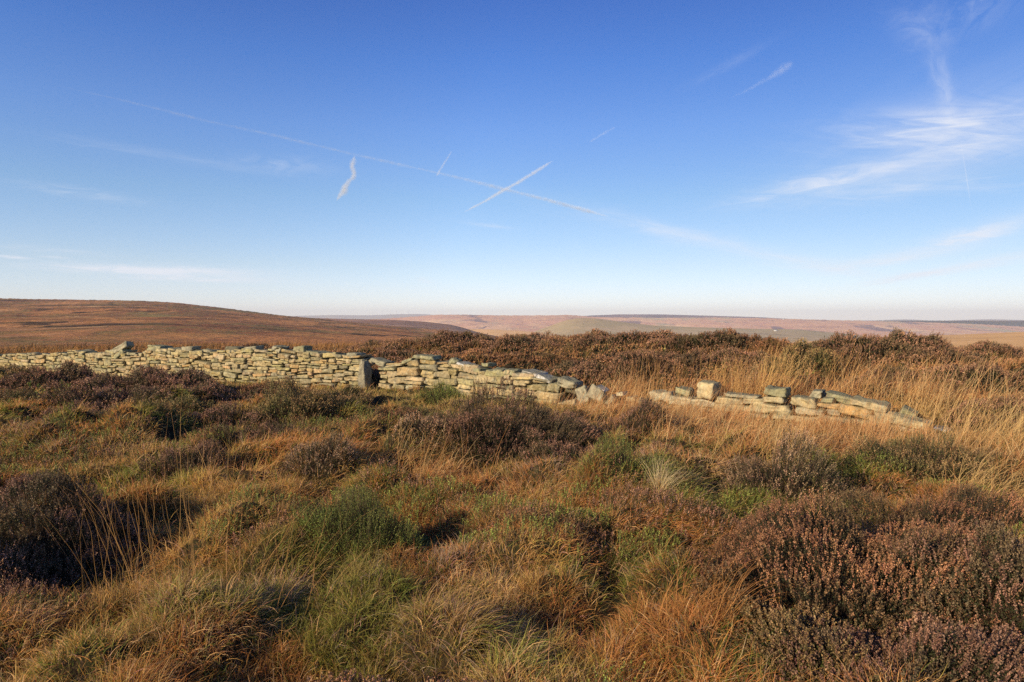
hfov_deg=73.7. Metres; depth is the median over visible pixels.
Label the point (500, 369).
loose stone
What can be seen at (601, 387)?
loose stone
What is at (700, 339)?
heather bush
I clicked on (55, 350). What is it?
tan grass
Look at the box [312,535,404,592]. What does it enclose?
grass tussock
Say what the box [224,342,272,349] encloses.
heather bush
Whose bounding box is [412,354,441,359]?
loose stone
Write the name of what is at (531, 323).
pink moor hills
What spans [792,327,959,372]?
heather bush
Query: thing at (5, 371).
heather bush
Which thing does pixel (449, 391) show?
heather bush
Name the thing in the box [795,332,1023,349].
tan moor slope
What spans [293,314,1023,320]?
blue hills
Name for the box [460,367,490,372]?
loose stone
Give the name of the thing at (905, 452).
heather bush
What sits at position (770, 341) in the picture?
heather bush
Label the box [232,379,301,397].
heather bush
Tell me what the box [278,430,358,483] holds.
heather bush
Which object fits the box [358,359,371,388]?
gatepost
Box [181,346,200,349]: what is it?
loose stone
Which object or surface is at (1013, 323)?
heather plateau
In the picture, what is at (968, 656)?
heather bush
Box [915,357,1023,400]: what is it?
grass
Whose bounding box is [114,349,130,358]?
loose stone
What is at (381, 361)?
loose stone
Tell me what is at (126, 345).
loose stone
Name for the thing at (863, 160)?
sky
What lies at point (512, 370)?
loose stone
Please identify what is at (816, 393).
loose stone
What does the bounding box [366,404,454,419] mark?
heather bush
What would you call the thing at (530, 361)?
heather bush
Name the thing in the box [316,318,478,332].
brown ridge
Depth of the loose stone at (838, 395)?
10.84 m
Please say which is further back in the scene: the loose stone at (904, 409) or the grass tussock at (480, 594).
the loose stone at (904, 409)
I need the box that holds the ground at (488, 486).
[0,346,1023,681]
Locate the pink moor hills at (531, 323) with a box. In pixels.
[381,314,1023,336]
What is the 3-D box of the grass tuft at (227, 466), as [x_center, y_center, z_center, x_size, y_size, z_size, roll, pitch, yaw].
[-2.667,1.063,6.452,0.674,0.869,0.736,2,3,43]
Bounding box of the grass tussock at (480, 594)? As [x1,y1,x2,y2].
[413,544,544,649]
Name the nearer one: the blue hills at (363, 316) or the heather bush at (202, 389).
the heather bush at (202, 389)
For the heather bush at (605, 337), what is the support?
on the ground at (488, 486)
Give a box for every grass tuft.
[1,485,140,577]
[29,386,231,629]
[188,410,265,492]
[196,471,375,622]
[398,421,477,487]
[617,383,675,411]
[628,346,706,397]
[699,347,786,397]
[752,340,816,402]
[817,334,873,393]
[859,354,944,411]
[898,343,996,430]
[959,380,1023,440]
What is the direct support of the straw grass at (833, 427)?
on the ground at (488, 486)
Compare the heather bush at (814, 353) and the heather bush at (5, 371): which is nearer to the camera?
the heather bush at (814, 353)
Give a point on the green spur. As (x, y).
(575, 326)
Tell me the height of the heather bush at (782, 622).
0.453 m
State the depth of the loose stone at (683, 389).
12.19 m
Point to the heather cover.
(606, 358)
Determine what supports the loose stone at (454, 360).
on the dry stone wall at (421, 372)
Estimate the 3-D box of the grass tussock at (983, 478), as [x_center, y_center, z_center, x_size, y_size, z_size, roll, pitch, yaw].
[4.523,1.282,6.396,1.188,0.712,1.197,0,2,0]
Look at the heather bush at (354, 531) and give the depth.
4.52 m
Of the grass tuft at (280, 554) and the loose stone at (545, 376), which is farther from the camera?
the loose stone at (545, 376)
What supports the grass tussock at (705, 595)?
on the ground at (488, 486)
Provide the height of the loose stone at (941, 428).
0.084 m
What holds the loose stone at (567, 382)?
on the loose stone at (569, 390)
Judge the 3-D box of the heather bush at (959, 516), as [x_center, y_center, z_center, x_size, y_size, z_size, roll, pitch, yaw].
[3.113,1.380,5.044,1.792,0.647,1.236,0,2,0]
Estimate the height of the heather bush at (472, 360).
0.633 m
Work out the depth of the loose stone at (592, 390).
12.91 m
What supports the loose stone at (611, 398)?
on the ground at (488, 486)
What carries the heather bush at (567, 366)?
on the ground at (488, 486)
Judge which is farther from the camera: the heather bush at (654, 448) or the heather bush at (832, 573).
the heather bush at (654, 448)
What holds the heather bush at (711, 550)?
on the ground at (488, 486)
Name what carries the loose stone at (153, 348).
on the dry stone wall at (333, 369)
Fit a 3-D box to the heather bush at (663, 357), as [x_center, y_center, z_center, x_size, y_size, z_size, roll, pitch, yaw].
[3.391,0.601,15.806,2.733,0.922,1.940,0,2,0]
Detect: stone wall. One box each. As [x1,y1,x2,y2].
[0,347,373,387]
[378,359,570,402]
[649,389,939,431]
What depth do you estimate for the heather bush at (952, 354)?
15.01 m
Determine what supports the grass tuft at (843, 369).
on the ground at (488, 486)
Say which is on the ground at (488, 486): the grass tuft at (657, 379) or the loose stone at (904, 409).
the grass tuft at (657, 379)
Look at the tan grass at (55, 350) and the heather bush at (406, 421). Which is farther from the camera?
the tan grass at (55, 350)
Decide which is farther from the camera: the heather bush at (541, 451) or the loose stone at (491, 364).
the loose stone at (491, 364)
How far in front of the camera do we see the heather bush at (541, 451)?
7.45 m
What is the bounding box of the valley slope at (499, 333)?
[469,329,560,338]
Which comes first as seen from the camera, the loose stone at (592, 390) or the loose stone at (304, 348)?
the loose stone at (592, 390)
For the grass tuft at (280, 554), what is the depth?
3.69 m
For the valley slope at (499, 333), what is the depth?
2682.67 m
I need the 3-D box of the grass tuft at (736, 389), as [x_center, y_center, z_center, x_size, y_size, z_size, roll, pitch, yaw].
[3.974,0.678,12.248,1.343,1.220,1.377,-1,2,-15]
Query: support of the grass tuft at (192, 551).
on the ground at (488, 486)
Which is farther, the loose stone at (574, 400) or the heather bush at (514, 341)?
the heather bush at (514, 341)
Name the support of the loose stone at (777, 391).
on the stone wall at (798, 399)
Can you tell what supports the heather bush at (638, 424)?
on the ground at (488, 486)
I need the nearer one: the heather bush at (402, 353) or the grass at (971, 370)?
the grass at (971, 370)
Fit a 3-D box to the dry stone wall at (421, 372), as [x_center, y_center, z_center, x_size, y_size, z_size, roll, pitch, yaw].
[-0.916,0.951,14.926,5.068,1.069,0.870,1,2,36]
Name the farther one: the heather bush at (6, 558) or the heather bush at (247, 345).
the heather bush at (247, 345)
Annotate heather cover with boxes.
[0,328,1023,398]
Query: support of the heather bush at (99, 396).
on the ground at (488, 486)
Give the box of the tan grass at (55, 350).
[0,331,1023,383]
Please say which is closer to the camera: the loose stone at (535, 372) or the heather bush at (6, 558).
the heather bush at (6, 558)
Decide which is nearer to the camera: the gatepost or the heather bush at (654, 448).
the heather bush at (654, 448)
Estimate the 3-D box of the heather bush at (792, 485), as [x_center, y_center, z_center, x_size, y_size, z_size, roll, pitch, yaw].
[2.580,1.196,6.332,1.403,0.890,0.878,0,2,0]
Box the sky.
[0,0,1023,320]
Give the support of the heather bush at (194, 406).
on the ground at (488, 486)
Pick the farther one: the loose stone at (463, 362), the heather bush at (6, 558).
the loose stone at (463, 362)
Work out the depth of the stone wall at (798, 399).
11.17 m
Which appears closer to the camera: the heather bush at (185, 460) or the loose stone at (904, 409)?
the heather bush at (185, 460)
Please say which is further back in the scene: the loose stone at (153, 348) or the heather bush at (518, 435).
the loose stone at (153, 348)
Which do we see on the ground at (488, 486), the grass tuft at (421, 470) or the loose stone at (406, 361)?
the grass tuft at (421, 470)
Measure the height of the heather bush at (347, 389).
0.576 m
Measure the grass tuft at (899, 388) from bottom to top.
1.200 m
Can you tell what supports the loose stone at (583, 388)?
on the ground at (488, 486)
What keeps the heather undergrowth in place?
on the ground at (488, 486)
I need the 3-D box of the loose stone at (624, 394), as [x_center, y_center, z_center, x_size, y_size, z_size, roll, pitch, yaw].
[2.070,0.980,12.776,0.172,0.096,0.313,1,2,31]
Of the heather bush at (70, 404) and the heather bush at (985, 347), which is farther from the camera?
the heather bush at (985, 347)
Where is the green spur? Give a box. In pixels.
[534,318,859,343]
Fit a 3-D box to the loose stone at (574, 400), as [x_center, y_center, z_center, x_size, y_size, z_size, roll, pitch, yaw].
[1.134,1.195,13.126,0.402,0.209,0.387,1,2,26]
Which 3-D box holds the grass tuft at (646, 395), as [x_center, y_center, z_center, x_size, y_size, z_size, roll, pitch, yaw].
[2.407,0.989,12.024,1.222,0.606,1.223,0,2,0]
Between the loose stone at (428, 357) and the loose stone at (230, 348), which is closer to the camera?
the loose stone at (428, 357)
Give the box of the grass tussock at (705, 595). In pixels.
[653,526,810,640]
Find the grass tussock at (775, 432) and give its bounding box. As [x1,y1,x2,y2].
[754,402,838,466]
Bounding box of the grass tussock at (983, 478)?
[922,441,1023,503]
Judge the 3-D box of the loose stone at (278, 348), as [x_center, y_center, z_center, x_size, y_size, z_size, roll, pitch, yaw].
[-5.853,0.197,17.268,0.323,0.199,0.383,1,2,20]
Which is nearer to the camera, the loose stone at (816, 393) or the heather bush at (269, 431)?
the heather bush at (269, 431)
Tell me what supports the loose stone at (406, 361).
on the dry stone wall at (421, 372)
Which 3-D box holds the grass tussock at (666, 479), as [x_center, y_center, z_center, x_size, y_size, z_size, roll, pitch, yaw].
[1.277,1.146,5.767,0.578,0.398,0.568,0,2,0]
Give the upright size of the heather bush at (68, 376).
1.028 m
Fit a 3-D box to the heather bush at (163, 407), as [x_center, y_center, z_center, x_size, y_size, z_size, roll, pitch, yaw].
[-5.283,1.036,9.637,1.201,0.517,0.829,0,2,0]
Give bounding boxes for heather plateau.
[588,314,1023,326]
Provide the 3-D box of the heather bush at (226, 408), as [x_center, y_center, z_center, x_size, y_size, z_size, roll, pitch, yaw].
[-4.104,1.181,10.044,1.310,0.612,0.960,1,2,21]
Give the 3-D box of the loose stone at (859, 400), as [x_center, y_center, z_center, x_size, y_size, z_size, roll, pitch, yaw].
[5.576,0.981,10.613,0.534,0.228,0.416,2,3,38]
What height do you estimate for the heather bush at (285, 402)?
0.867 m
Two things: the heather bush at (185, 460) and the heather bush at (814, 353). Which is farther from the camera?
the heather bush at (814, 353)
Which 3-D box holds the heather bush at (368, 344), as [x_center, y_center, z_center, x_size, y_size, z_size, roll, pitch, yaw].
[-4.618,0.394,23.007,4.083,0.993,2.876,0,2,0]
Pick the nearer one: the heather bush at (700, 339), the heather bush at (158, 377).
the heather bush at (158, 377)
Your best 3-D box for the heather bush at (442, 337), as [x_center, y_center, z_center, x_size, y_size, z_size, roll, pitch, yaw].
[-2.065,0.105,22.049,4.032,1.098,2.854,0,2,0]
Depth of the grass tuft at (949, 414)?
10.04 m
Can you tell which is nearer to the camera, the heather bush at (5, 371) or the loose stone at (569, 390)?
the loose stone at (569, 390)
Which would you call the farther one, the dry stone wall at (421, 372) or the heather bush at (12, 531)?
the dry stone wall at (421, 372)
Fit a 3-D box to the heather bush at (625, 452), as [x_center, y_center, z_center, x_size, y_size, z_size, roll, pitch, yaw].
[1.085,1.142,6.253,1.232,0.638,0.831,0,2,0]
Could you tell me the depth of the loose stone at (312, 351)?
16.75 m
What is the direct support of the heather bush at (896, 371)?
on the ground at (488, 486)
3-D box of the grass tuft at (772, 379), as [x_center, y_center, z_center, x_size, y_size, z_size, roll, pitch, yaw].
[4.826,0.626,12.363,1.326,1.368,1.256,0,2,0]
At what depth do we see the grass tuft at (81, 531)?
4.49 m
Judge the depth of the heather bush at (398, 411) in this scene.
9.22 m
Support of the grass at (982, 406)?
on the ground at (488, 486)
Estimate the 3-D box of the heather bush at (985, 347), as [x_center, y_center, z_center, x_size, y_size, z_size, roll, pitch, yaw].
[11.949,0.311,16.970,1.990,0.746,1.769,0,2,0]
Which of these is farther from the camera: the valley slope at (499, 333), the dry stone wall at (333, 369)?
the valley slope at (499, 333)
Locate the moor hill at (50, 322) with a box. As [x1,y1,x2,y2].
[0,298,498,348]
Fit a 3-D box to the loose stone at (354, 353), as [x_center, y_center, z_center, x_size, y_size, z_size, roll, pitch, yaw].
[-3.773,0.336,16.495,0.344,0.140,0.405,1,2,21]
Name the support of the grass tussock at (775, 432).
on the ground at (488, 486)
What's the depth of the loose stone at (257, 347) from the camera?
17.47 m
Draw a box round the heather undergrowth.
[0,379,1023,681]
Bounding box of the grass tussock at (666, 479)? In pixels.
[634,456,687,494]
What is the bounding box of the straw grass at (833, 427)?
[330,340,1023,510]
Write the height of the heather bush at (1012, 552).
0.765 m
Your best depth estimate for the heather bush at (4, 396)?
11.72 m
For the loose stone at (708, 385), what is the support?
on the stone wall at (798, 399)
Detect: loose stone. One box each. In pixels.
[109,341,133,355]
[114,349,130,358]
[147,345,172,351]
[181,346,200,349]
[225,346,243,351]
[244,345,263,349]
[271,345,288,352]
[293,345,312,352]
[306,350,320,354]
[346,352,364,357]
[369,357,394,366]
[401,358,415,363]
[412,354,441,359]
[449,357,461,363]
[456,361,475,365]
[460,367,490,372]
[481,362,496,366]
[493,368,506,374]
[505,368,523,375]
[521,369,547,376]
[536,374,554,383]
[557,376,582,387]
[558,398,577,404]
[565,388,575,393]
[575,385,592,403]
[586,384,606,403]
[596,384,608,391]
[605,394,617,403]
[616,391,627,395]
[675,386,693,396]
[697,380,721,399]
[764,385,790,397]
[809,389,826,398]
[826,390,853,403]
[850,395,890,412]
[899,404,917,416]
[934,425,950,431]
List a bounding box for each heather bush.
[0,359,105,393]
[0,362,53,377]
[0,385,58,404]
[0,466,153,595]
[0,539,105,609]
[27,401,115,424]
[28,379,175,409]
[70,364,233,399]
[98,397,181,424]
[137,393,218,414]
[137,437,235,484]
[170,377,268,404]
[184,400,275,432]
[204,418,319,454]
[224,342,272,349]
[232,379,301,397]
[238,375,357,429]
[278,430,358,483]
[288,481,428,564]
[316,384,373,407]
[341,339,406,353]
[361,405,422,422]
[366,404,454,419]
[376,346,453,361]
[391,410,458,448]
[394,327,499,351]
[402,376,606,468]
[416,381,475,405]
[442,348,531,367]
[485,333,567,353]
[489,351,577,370]
[514,438,616,467]
[545,359,626,385]
[558,329,691,353]
[566,431,696,491]
[592,396,675,440]
[601,347,715,384]
[632,441,693,457]
[635,327,767,355]
[662,488,1023,681]
[691,346,772,368]
[707,507,859,577]
[711,424,875,510]
[717,589,900,681]
[741,333,802,356]
[757,610,1023,681]
[760,337,846,378]
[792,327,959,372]
[823,364,935,388]
[827,480,1023,550]
[837,429,1014,488]
[851,518,1023,666]
[887,338,986,365]
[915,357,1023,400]
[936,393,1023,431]
[958,338,1023,358]
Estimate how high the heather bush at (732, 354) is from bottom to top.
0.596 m
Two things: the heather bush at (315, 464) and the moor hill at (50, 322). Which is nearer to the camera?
the heather bush at (315, 464)

